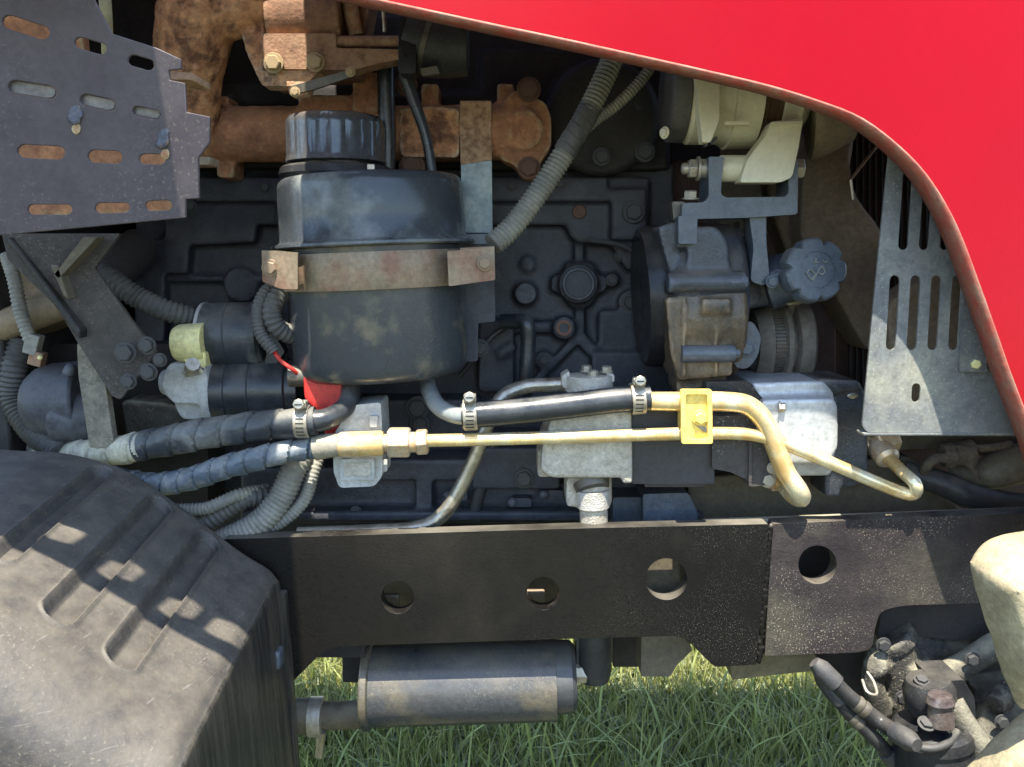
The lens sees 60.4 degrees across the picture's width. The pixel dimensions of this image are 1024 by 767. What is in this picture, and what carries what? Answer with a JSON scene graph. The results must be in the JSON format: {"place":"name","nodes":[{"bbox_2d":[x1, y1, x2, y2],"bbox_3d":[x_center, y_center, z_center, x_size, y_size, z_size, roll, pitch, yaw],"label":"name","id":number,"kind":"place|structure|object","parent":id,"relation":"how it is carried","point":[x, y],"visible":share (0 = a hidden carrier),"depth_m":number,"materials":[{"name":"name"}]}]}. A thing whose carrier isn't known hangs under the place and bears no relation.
{"place":"outdoors","nodes":[
{"label":"outdoors","id":0,"kind":"place"},
{"bbox_2d":[295,639,888,766],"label":"ground","id":1,"kind":"structure","parent":0,"point":[794,762],"depth_m":2.33,"materials":[{"name":"green plant"}]},
{"bbox_2d":[0,450,299,766],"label":"plastic tank","id":2,"kind":"object","parent":1,"relation":"on","point":[143,623],"visible":1,"depth_m":0.83,"materials":[{"name":"plastic"}]},
{"bbox_2d":[177,483,269,515],"bbox_3d":[-0.343,0.139,1.039,0.115,0.033,0.035,-3,9,-21],"label":"wiring conduit","id":3,"kind":"object","parent":2,"relation":"attached to","point":[209,507],"visible":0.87,"depth_m":1.03,"materials":[{"name":"grey plastic"}]},
{"bbox_2d":[224,518,768,678],"bbox_3d":[-0.018,0.249,1.115,0.627,0.201,0.180,0,8,0],"label":"frame rail","id":4,"kind":"object","parent":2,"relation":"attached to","point":[698,585],"visible":0.94,"depth_m":1.02,"materials":[{"name":"metal"}]},
{"bbox_2d":[214,459,313,538],"bbox_3d":[-0.307,0.143,1.048,0.152,0.148,0.050,-1,8,-7],"label":"wiring conduit","id":5,"kind":"object","parent":4,"relation":"attached to","point":[267,513],"visible":0.63,"depth_m":1.03,"materials":[{"name":"grey plastic"}]},
{"bbox_2d":[196,486,270,529],"bbox_3d":[-0.331,0.152,1.051,0.103,0.059,0.034,-3,8,-18],"label":"wiring conduit","id":6,"kind":"object","parent":5,"relation":"attached to","point":[211,521],"visible":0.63,"depth_m":1.04,"materials":[{"name":"grey plastic"}]},
{"bbox_2d":[269,459,324,531],"bbox_3d":[-0.271,0.136,1.054,0.098,0.110,0.026,-2,8,-13],"label":"wiring conduit","id":7,"kind":"object","parent":4,"relation":"attached to","point":[296,509],"visible":0.77,"depth_m":1.05,"materials":[{"name":"grey plastic"}]},
{"bbox_2d":[318,645,367,681],"bbox_3d":[-0.210,0.348,1.119,0.060,0.069,0.080,0,8,0],"label":"hanger","id":8,"kind":"object","parent":4,"relation":"hanging from","point":[351,656],"visible":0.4,"depth_m":1.08,"materials":[{"name":"black metal"}]},
{"bbox_2d":[358,639,586,731],"bbox_3d":[-0.045,0.379,1.109,0.281,0.112,0.109,0,8,0],"label":"filter canister","id":9,"kind":"object","parent":4,"relation":"hanging from","point":[466,683],"visible":0.94,"depth_m":1.06,"materials":[{"name":"metal"}]},
{"bbox_2d":[296,696,359,758],"bbox_3d":[-0.244,0.436,1.122,0.123,0.074,0.050,0,8,0],"label":"drain pipe","id":10,"kind":"object","parent":9,"relation":"attached to","point":[318,717],"visible":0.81,"depth_m":1.10,"materials":[{"name":"grey metal"}]},
{"bbox_2d":[573,638,611,686],"bbox_3d":[0.103,0.337,1.117,0.046,0.075,0.062,0,8,0],"label":"hose boot","id":11,"kind":"object","parent":9,"relation":"attached to","point":[593,656],"visible":0.48,"depth_m":1.09,"materials":[{"name":"rubber"}]},
{"bbox_2d":[611,637,637,666],"bbox_3d":[0.154,0.354,1.206,0.037,0.051,0.050,0,8,0],"label":"cross tube","id":12,"kind":"object","parent":4,"relation":"attached to","point":[623,651],"visible":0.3,"depth_m":1.18,"materials":[{"name":"black metal"}]},
{"bbox_2d":[609,484,697,521],"bbox_3d":[0.177,0.152,1.142,0.103,0.053,0.120,0,8,0],"label":"motor mount","id":13,"kind":"object","parent":4,"relation":"on","point":[639,502],"visible":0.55,"depth_m":1.08,"materials":[{"name":"metal"}]},
{"bbox_2d":[636,636,691,676],"bbox_3d":[0.189,0.329,1.096,0.062,0.058,0.040,0,8,0],"label":"rail spacer","id":14,"kind":"object","parent":4,"relation":"attached to","point":[660,656],"visible":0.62,"depth_m":1.08,"materials":[{"name":"grey metal"}]},
{"bbox_2d":[537,364,867,523],"bbox_3d":[0.226,0.074,1.076,0.392,0.201,0.149,0,8,0],"label":"hydraulic pump","id":15,"kind":"object","parent":4,"relation":"on","point":[820,410],"visible":0.73,"depth_m":1.01,"materials":[{"name":"metal"}]},
{"bbox_2d":[296,377,564,530],"bbox_3d":[-0.092,0.090,1.046,0.326,0.193,0.028,-1,8,-6],"label":"suction pipe","id":16,"kind":"object","parent":15,"relation":"attached to","point":[442,513],"visible":0.64,"depth_m":1.04,"materials":[{"name":"metal"}]},
{"bbox_2d":[386,427,923,500],"bbox_3d":[0.163,0.086,1.028,0.604,0.085,0.104,0,8,0],"label":"pressure pipe","id":17,"kind":"object","parent":15,"relation":"attached to","point":[882,451],"visible":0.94,"depth_m":0.98,"materials":[{"name":"yellow metal"}]},
{"bbox_2d":[115,430,386,494],"bbox_3d":[-0.372,0.090,1.034,0.479,0.085,0.075,2,8,16],"label":"pressure hose","id":18,"kind":"object","parent":17,"relation":"attached to","point":[214,470],"visible":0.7,"depth_m":0.98,"materials":[{"name":"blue rubber"}]},
{"bbox_2d":[630,221,795,390],"bbox_3d":[0.252,-0.101,1.101,0.191,0.203,0.218,0,8,0],"label":"gear housing","id":19,"kind":"object","parent":15,"relation":"on","point":[692,306],"visible":0.91,"depth_m":1.01,"materials":[{"name":"black paint"}]},
{"bbox_2d":[669,157,797,284],"bbox_3d":[0.254,-0.186,1.020,0.140,0.144,0.059,0,8,0],"label":"alternator bracket","id":20,"kind":"object","parent":19,"relation":"attached to","point":[714,203],"visible":0.89,"depth_m":1.00,"materials":[{"name":"metal"}]},
{"bbox_2d":[658,71,856,184],"bbox_3d":[0.288,-0.319,1.034,0.238,0.171,0.133,0,8,0],"label":"alternator","id":21,"kind":"object","parent":20,"relation":"on","point":[765,129],"visible":0.69,"depth_m":0.99,"materials":[{"name":"beige metal"}]},
{"bbox_2d":[778,237,846,304],"bbox_3d":[0.345,-0.130,1.022,0.075,0.078,0.059,0,8,0],"label":"filler cap","id":22,"kind":"object","parent":19,"relation":"attached to","point":[813,270],"visible":0.96,"depth_m":1.00,"materials":[{"name":"plastic"}]},
{"bbox_2d":[651,391,810,506],"bbox_3d":[0.243,0.071,1.031,0.199,0.138,0.104,0,8,0],"label":"return pipe","id":23,"kind":"object","parent":15,"relation":"attached to","point":[790,487],"visible":0.91,"depth_m":0.98,"materials":[{"name":"yellow metal"}]},
{"bbox_2d":[678,389,712,443],"bbox_3d":[0.207,0.036,0.984,0.044,0.065,0.044,0,8,0],"label":"pipe clamp","id":24,"kind":"object","parent":23,"relation":"attached to","point":[695,419],"visible":0.98,"depth_m":0.97,"materials":[{"name":"metal"}]},
{"bbox_2d":[747,303,817,373],"bbox_3d":[0.336,-0.052,1.124,0.079,0.106,0.106,0,8,0],"label":"belt pulley","id":25,"kind":"object","parent":15,"relation":"attached to","point":[789,338],"visible":0.72,"depth_m":1.08,"materials":[{"name":"metal"}]},
{"bbox_2d":[726,653,816,679],"bbox_3d":[0.324,0.341,1.103,0.115,0.039,0.050,0,8,0],"label":"rail spacer","id":26,"kind":"object","parent":4,"relation":"attached to","point":[776,665],"visible":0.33,"depth_m":1.08,"materials":[{"name":"grey metal"}]},
{"bbox_2d":[702,507,1023,663],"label":"front frame rail","id":27,"kind":"object","parent":4,"relation":"attached to","point":[836,583],"visible":0.98,"depth_m":1.02,"materials":[{"name":"metal"}]},
{"bbox_2d":[901,461,1023,508],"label":"radiator hose","id":28,"kind":"object","parent":27,"relation":"on","point":[956,489],"visible":0.81,"depth_m":1.07,"materials":[{"name":"rubber"}]},
{"bbox_2d":[919,439,1013,480],"bbox_3d":[0.555,0.093,1.083,0.107,0.050,0.034,0,8,0],"label":"corroded valve","id":29,"kind":"object","parent":28,"relation":"on","point":[955,454],"visible":1,"depth_m":1.07,"materials":[{"name":"metal"}]},
{"bbox_2d":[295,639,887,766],"bbox_3d":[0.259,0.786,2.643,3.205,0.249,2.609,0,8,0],"label":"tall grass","id":30,"kind":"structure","parent":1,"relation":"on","point":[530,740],"depth_m":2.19,"materials":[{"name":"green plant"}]},
{"bbox_2d":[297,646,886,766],"bbox_3d":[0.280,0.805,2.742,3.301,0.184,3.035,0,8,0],"label":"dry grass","id":31,"kind":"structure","parent":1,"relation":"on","point":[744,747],"depth_m":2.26,"materials":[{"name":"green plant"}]},
{"bbox_2d":[967,531,1023,766],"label":"tyre","id":32,"kind":"object","parent":1,"relation":"on","point":[997,566],"visible":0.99,"depth_m":0.70,"materials":[{"name":"beige rubber"}]},
{"bbox_2d":[813,603,1023,758],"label":"front axle","id":33,"kind":"object","parent":32,"relation":"attached to","point":[957,639],"visible":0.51,"depth_m":1.07,"materials":[{"name":"metal"}]},
{"bbox_2d":[861,671,878,695],"bbox_3d":[0.416,0.350,1.025,0.018,0.018,0.030,0,8,0],"label":"split ring","id":34,"kind":"object","parent":33,"relation":"hanging from","point":[874,684],"visible":1,"depth_m":1.02,"materials":[{"name":"silver metal"}]},
{"bbox_2d":[891,660,975,766],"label":"steering joint","id":35,"kind":"object","parent":33,"relation":"attached to","point":[934,692],"visible":0.87,"depth_m":0.98,"materials":[{"name":"black paint"}]},
{"bbox_2d":[820,682,894,766],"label":"hydraulic hose","id":36,"kind":"object","parent":35,"relation":"attached to","point":[871,735],"visible":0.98,"depth_m":1.00,"materials":[{"name":"black rubber"}]},
{"bbox_2d":[809,657,922,751],"bbox_3d":[0.401,0.357,0.992,0.124,0.080,0.046,6,10,37],"label":"hydraulic hose","id":37,"kind":"object","parent":35,"relation":"attached to","point":[827,675],"visible":1,"depth_m":1.00,"materials":[{"name":"black paint"}]},
{"bbox_2d":[920,728,960,752],"bbox_3d":[0.459,0.390,0.962,0.072,0.014,0.036,0,8,0],"label":"grease hose","id":38,"kind":"object","parent":35,"relation":"attached to","point":[948,742],"visible":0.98,"depth_m":0.95,"materials":[{"name":"rubber"}]},
{"bbox_2d":[334,0,1023,461],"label":"engine hood","id":39,"kind":"object","parent":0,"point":[926,96],"visible":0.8,"depth_m":0.85,"materials":[{"name":"red paint"}]},
{"bbox_2d":[0,223,135,450],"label":"bay side plate","id":40,"kind":"object","parent":39,"relation":"attached to","point":[10,439],"depth_m":1.12,"materials":[{"name":"black metal"}]},
{"bbox_2d":[0,252,35,340],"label":"wiring conduit","id":41,"kind":"object","parent":40,"relation":"attached to","point":[24,323],"visible":0.88,"depth_m":1.02,"materials":[{"name":"grey plastic"}]},
{"bbox_2d":[22,333,47,366],"bbox_3d":[-0.560,-0.039,1.032,0.026,0.041,0.020,0,8,0],"label":"wire connector","id":42,"kind":"object","parent":41,"relation":"hanging from","point":[33,347],"visible":1,"depth_m":1.03,"materials":[{"name":"metal"}]},
{"bbox_2d":[0,337,65,452],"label":"wiring conduit","id":43,"kind":"object","parent":40,"relation":"attached to","point":[14,370],"visible":0.66,"depth_m":1.06,"materials":[{"name":"grey plastic"}]},
{"bbox_2d":[0,271,67,340],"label":"air duct","id":44,"kind":"object","parent":40,"relation":"attached to","point":[44,313],"visible":0.16,"depth_m":1.06,"materials":[{"name":"beige metal"}]},
{"bbox_2d":[0,0,218,234],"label":"heat shield","id":45,"kind":"object","parent":39,"relation":"attached to","point":[175,135],"visible":1,"depth_m":0.69,"materials":[{"name":"paint"}]},
{"bbox_2d":[99,0,112,53],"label":"pale tube","id":46,"kind":"object","parent":45,"relation":"attached to","point":[105,6],"visible":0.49,"depth_m":0.86,"materials":[{"name":"beige plastic"}]},
{"bbox_2d":[857,157,1014,435],"bbox_3d":[0.475,-0.116,0.932,0.193,0.347,0.028,0,8,0],"label":"guard plate","id":47,"kind":"object","parent":39,"relation":"attached to","point":[959,394],"visible":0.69,"depth_m":0.94,"materials":[{"name":"paint"}]},
{"bbox_2d":[886,275,959,401],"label":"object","id":48,"kind":"object","parent":47,"relation":"attached to","point":[912,314],"visible":0.06,"depth_m":1.04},
{"bbox_3d":[0.000,0.155,1.557,2.200,0.140,0.020,0,8,0],"label":"far frame rail","id":49,"kind":"object","parent":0,"visible":0},
{"bbox_2d":[135,17,703,531],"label":"engine block","id":50,"kind":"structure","parent":49,"relation":"on","point":[563,269],"depth_m":1.19,"materials":[{"name":"paint"}]},
{"bbox_2d":[89,0,156,97],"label":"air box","id":51,"kind":"object","parent":50,"relation":"attached to","point":[133,20],"depth_m":1.26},
{"bbox_2d":[104,229,158,281],"bbox_3d":[-0.507,-0.160,1.147,0.059,0.084,0.093,3,9,20],"label":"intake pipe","id":52,"kind":"object","parent":50,"relation":"attached to","point":[133,255],"visible":0.57,"depth_m":1.14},
{"bbox_2d":[51,339,224,503],"bbox_3d":[-0.571,0.047,1.279,0.337,0.229,0.200,0,8,0],"label":"transmission case","id":53,"kind":"object","parent":50,"relation":"attached to","point":[65,351],"visible":0.02,"depth_m":1.19,"materials":[{"name":"black metal"}]},
{"bbox_2d":[122,393,190,433],"bbox_3d":[-0.442,0.045,1.168,0.106,0.063,0.102,0,8,0],"label":"clutch casting","id":54,"kind":"object","parent":53,"relation":"attached to","point":[143,411],"visible":0.27,"depth_m":1.12,"materials":[{"name":"metal"}]},
{"bbox_2d":[158,302,305,419],"bbox_3d":[-0.346,-0.023,1.085,0.168,0.154,0.134,0,8,0],"label":"starter motor","id":55,"kind":"object","parent":50,"relation":"attached to","point":[224,364],"visible":0.91,"depth_m":1.06,"materials":[{"name":"black metal"}]},
{"bbox_2d":[98,259,196,324],"bbox_3d":[-0.444,-0.108,1.072,0.152,0.098,0.050,-1,8,-8],"label":"wiring conduit","id":56,"kind":"object","parent":55,"relation":"attached to","point":[133,294],"visible":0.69,"depth_m":1.06,"materials":[{"name":"grey plastic"}]},
{"bbox_2d":[287,365,303,386],"bbox_3d":[-0.252,-0.009,1.039,0.022,0.026,0.026,0,8,0],"label":"cable lug","id":57,"kind":"object","parent":55,"relation":"attached to","point":[293,380],"visible":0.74,"depth_m":1.03,"materials":[{"name":"metal"}]},
{"bbox_2d":[261,110,494,424],"bbox_3d":[-0.154,-0.142,1.071,0.270,0.351,0.244,0,8,0],"label":"fluid reservoir","id":58,"kind":"object","parent":50,"relation":"attached to","point":[372,265],"visible":0.98,"depth_m":0.98,"materials":[{"name":"plastic"}]},
{"bbox_2d":[26,385,360,465],"bbox_3d":[-0.419,0.052,1.051,0.489,0.140,0.112,2,8,11],"label":"suction hose","id":59,"kind":"object","parent":58,"relation":"attached to","point":[191,436],"visible":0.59,"depth_m":0.99,"materials":[{"name":"black rubber"}]},
{"bbox_2d":[17,361,87,442],"bbox_3d":[-0.545,0.020,1.073,0.094,0.100,0.099,0,8,0],"label":"bell housing","id":60,"kind":"object","parent":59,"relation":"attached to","point":[49,401],"visible":0.78,"depth_m":1.03,"materials":[{"name":"paint"}]},
{"bbox_2d":[2,234,166,447],"bbox_3d":[-0.469,-0.045,0.987,0.170,0.243,0.038,0,8,0],"label":"support bracket","id":61,"kind":"object","parent":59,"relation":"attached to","point":[116,350],"visible":0.96,"depth_m":0.98,"materials":[{"name":"grey metal"}]},
{"bbox_2d":[4,16,171,214],"bbox_3d":[-0.507,-0.318,0.955,0.282,0.278,0.020,0,8,0],"label":"exhaust box","id":62,"kind":"object","parent":61,"relation":"on","point":[35,30],"visible":0.11,"depth_m":0.95,"materials":[{"name":"brown metal"}]},
{"bbox_2d":[292,399,311,437],"bbox_3d":[-0.234,0.038,0.983,0.015,0.048,0.040,0,8,0],"label":"hose clamp","id":63,"kind":"object","parent":59,"relation":"attached to","point":[299,418],"visible":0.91,"depth_m":0.97,"materials":[{"name":"metal"}]},
{"bbox_2d":[333,395,390,487],"bbox_3d":[-0.176,0.068,1.040,0.062,0.100,0.069,0,8,0],"label":"lift pump","id":64,"kind":"object","parent":59,"relation":"attached to","point":[370,413],"visible":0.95,"depth_m":1.01,"materials":[{"name":"grey metal"}]},
{"bbox_2d":[250,283,279,355],"bbox_3d":[-0.283,-0.079,1.042,0.034,0.088,0.064,1,8,9],"label":"wiring conduit","id":65,"kind":"object","parent":58,"relation":"attached to","point":[266,342],"visible":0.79,"depth_m":1.02,"materials":[{"name":"grey plastic"}]},
{"bbox_2d":[273,351,297,374],"bbox_3d":[-0.264,-0.023,1.024,0.030,0.030,0.010,0,8,0],"label":"red wire","id":66,"kind":"object","parent":65,"relation":"attached to","point":[284,363],"visible":1,"depth_m":1.02,"materials":[{"name":"plastic"}]},
{"bbox_2d":[261,286,293,343],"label":"wiring conduit","id":67,"kind":"object","parent":58,"relation":"attached to","point":[276,299],"visible":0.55,"depth_m":1.02,"materials":[{"name":"grey plastic"}]},
{"bbox_2d":[304,376,341,433],"bbox_3d":[-0.218,0.022,1.053,0.051,0.073,0.050,0,8,0],"label":"terminal cover","id":68,"kind":"object","parent":58,"relation":"attached to","point":[320,396],"visible":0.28,"depth_m":1.03,"materials":[{"name":"red plastic"}]},
{"bbox_2d":[377,67,395,168],"bbox_3d":[-0.152,-0.315,1.067,0.023,0.129,0.021,0,8,0],"label":"breather hose","id":69,"kind":"object","parent":58,"relation":"attached to","point":[386,93],"visible":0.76,"depth_m":1.06,"materials":[{"name":"black rubber"}]},
{"bbox_2d":[398,74,436,170],"bbox_3d":[-0.111,-0.305,1.038,0.046,0.123,0.016,0,8,0],"label":"vent hose","id":70,"kind":"object","parent":58,"relation":"attached to","point":[412,97],"visible":0.89,"depth_m":1.03,"materials":[{"name":"black rubber"}]},
{"bbox_2d":[460,101,494,360],"bbox_3d":[-0.051,-0.188,1.097,0.060,0.321,0.025,0,8,0],"label":"reservoir bracket","id":71,"kind":"object","parent":58,"relation":"attached to","point":[476,147],"visible":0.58,"depth_m":1.10,"materials":[{"name":"metal"}]},
{"bbox_2d":[485,58,622,253],"bbox_3d":[0.052,-0.275,1.022,0.178,0.246,0.030,-3,9,-21],"label":"wiring conduit","id":72,"kind":"object","parent":58,"relation":"attached to","point":[504,234],"visible":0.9,"depth_m":1.01,"materials":[{"name":"grey plastic"}]},
{"bbox_2d":[554,101,600,158],"bbox_3d":[0.076,-0.295,1.027,0.056,0.067,0.029,-3,9,-21],"label":"tape wrap","id":73,"kind":"object","parent":72,"relation":"attached to","point":[574,135],"visible":0.98,"depth_m":1.02,"materials":[{"name":"grey plastic"}]},
{"bbox_2d":[591,68,654,131],"bbox_3d":[0.124,-0.335,1.034,0.103,0.100,0.018,-1,8,-9],"label":"wiring conduit","id":74,"kind":"object","parent":72,"relation":"attached to","point":[625,96],"visible":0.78,"depth_m":1.03,"materials":[{"name":"grey plastic"}]},
{"bbox_2d":[461,385,651,428],"bbox_3d":[0.049,0.027,0.987,0.212,0.050,0.033,0,8,0],"label":"return hose","id":75,"kind":"object","parent":58,"relation":"attached to","point":[559,406],"visible":0.96,"depth_m":0.97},
{"bbox_2d":[462,392,477,430],"bbox_3d":[-0.047,0.030,0.986,0.017,0.047,0.040,0,8,0],"label":"hose clamp","id":76,"kind":"object","parent":75,"relation":"attached to","point":[469,400],"visible":0.94,"depth_m":0.97,"materials":[{"name":"metal"}]},
{"bbox_2d":[629,375,646,414],"bbox_3d":[0.141,0.012,0.983,0.019,0.047,0.040,0,8,0],"label":"hose clamp","id":77,"kind":"object","parent":75,"relation":"attached to","point":[637,386],"visible":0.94,"depth_m":0.97,"materials":[{"name":"metal"}]},
{"bbox_2d":[211,72,550,181],"bbox_3d":[-0.173,-0.323,1.121,0.447,0.130,0.090,0,8,0],"label":"exhaust manifold","id":78,"kind":"object","parent":50,"relation":"attached to","point":[521,129],"visible":0.62,"depth_m":1.09,"materials":[{"name":"brown metal"}]},
{"bbox_2d":[153,0,397,156],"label":"turbine housing","id":79,"kind":"object","parent":78,"relation":"attached to","point":[297,49],"visible":0.85,"depth_m":1.00,"materials":[{"name":"metal"}]},
{"bbox_2d":[398,16,469,78],"bbox_3d":[-0.091,-0.396,1.024,0.082,0.088,0.078,0,8,0],"label":"intake elbow","id":80,"kind":"object","parent":79,"relation":"attached to","point":[432,50],"visible":0.83,"depth_m":0.99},
{"bbox_2d":[469,430,500,521],"bbox_3d":[-0.035,0.119,1.127,0.045,0.119,0.016,0,8,0],"label":"drain hose","id":81,"kind":"object","parent":50,"relation":"attached to","point":[477,500],"visible":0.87,"depth_m":1.12,"materials":[{"name":"rubber"}]},
{"bbox_2d":[499,314,535,396],"bbox_3d":[0.009,-0.037,1.156,0.050,0.110,0.028,5,9,32],"label":"oil line","id":82,"kind":"object","parent":50,"relation":"attached to","point":[524,324],"visible":0.87,"depth_m":1.14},
{"bbox_2d":[670,160,834,390],"bbox_3d":[0.351,-0.051,1.316,0.259,0.541,0.100,0,8,0],"label":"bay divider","id":83,"kind":"object","parent":50,"relation":"attached to","point":[682,183],"visible":0.12,"depth_m":1.26,"materials":[{"name":"black metal"}]},
{"bbox_2d":[835,132,1023,508],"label":"radiator","id":84,"kind":"object","parent":83,"relation":"attached to","point":[868,181],"visible":0.01,"depth_m":1.25,"materials":[{"name":"black metal"}]},
{"bbox_2d":[760,134,879,349],"bbox_3d":[0.421,-0.202,1.208,0.156,0.304,0.132,0,8,0],"label":"fan shroud","id":85,"kind":"object","parent":84,"relation":"attached to","point":[831,209],"visible":0.56,"depth_m":1.15,"materials":[{"name":"metal"}]},
{"bbox_2d":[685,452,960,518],"bbox_3d":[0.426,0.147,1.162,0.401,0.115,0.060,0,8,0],"label":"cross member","id":86,"kind":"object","parent":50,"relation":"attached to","point":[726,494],"visible":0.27,"depth_m":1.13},
{"bbox_2d":[900,436,1017,455],"bbox_3d":[0.559,0.083,1.148,0.232,0.040,0.050,0,8,0],"label":"dark shelf","id":87,"kind":"object","parent":86,"relation":"on","point":[918,442],"visible":0.12,"depth_m":1.12,"materials":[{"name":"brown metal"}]},
{"bbox_2d":[947,443,1023,488],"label":"air pipe","id":88,"kind":"object","parent":86,"relation":"attached to","point":[1000,469],"visible":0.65,"depth_m":1.09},
{"bbox_2d":[377,11,803,160],"bbox_3d":[0.000,-0.261,1.498,2.000,0.750,0.020,0,8,0],"label":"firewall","id":89,"kind":"object","parent":49,"relation":"on","point":[680,151],"depth_m":1.47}
]}

